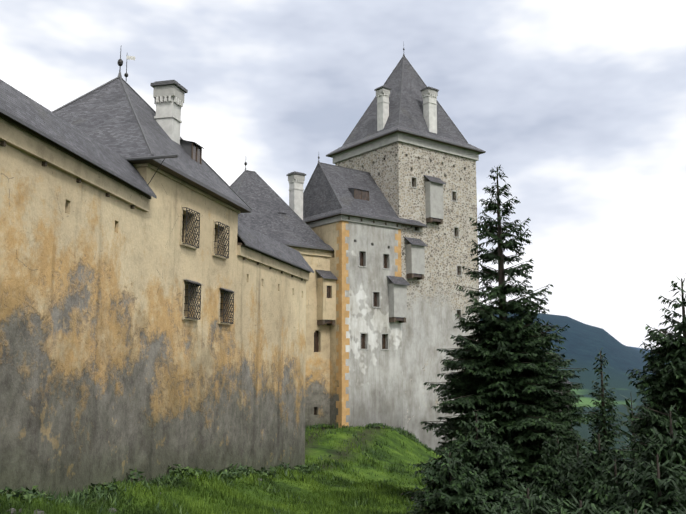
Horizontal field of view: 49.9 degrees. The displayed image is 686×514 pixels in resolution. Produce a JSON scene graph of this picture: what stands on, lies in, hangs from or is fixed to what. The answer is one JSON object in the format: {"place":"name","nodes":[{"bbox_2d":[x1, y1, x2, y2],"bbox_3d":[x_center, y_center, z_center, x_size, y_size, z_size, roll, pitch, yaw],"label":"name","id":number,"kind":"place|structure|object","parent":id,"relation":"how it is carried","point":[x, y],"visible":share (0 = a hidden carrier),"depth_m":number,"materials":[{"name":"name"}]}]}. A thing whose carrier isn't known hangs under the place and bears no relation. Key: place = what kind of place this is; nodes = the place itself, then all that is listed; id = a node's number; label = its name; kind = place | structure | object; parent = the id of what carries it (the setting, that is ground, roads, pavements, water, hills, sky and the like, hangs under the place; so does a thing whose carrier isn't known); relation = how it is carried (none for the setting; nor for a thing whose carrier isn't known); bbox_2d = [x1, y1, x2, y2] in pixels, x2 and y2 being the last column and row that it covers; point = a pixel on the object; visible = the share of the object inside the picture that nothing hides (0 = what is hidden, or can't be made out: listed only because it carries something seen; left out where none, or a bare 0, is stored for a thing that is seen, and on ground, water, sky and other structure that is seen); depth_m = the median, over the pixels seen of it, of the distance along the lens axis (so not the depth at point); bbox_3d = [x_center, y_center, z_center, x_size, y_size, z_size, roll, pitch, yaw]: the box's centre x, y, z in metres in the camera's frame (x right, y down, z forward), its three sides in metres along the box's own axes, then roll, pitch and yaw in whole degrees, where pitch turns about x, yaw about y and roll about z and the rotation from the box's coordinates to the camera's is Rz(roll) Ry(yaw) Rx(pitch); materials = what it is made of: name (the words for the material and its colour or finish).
{"place":"outdoors","nodes":[
{"label":"outdoors","id":0,"kind":"place"},
{"bbox_2d":[0,0,685,349],"label":"sky","id":1,"kind":"structure","parent":0,"point":[581,104],"materials":[{"name":"white"}]},
{"bbox_2d":[25,311,670,513],"bbox_3d":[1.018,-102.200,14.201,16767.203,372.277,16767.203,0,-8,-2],"label":"terrain","id":2,"kind":"structure","parent":0,"point":[584,345],"depth_m":541.97,"materials":[{"name":"green plant"}]},
{"bbox_2d":[0,423,435,513],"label":"grass","id":3,"kind":"structure","parent":2,"relation":"on","point":[24,501],"depth_m":28.38,"materials":[{"name":"green plant"}]},
{"bbox_2d":[0,48,485,499],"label":"castle","id":4,"kind":"structure","parent":2,"relation":"on","point":[169,296],"depth_m":32.27,"materials":[{"name":"paint"}]},
{"bbox_2d":[401,165,685,513],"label":"trees","id":5,"kind":"object","parent":2,"relation":"on","point":[512,447],"visible":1,"depth_m":31.15,"materials":[{"name":"green plant"}]}
]}

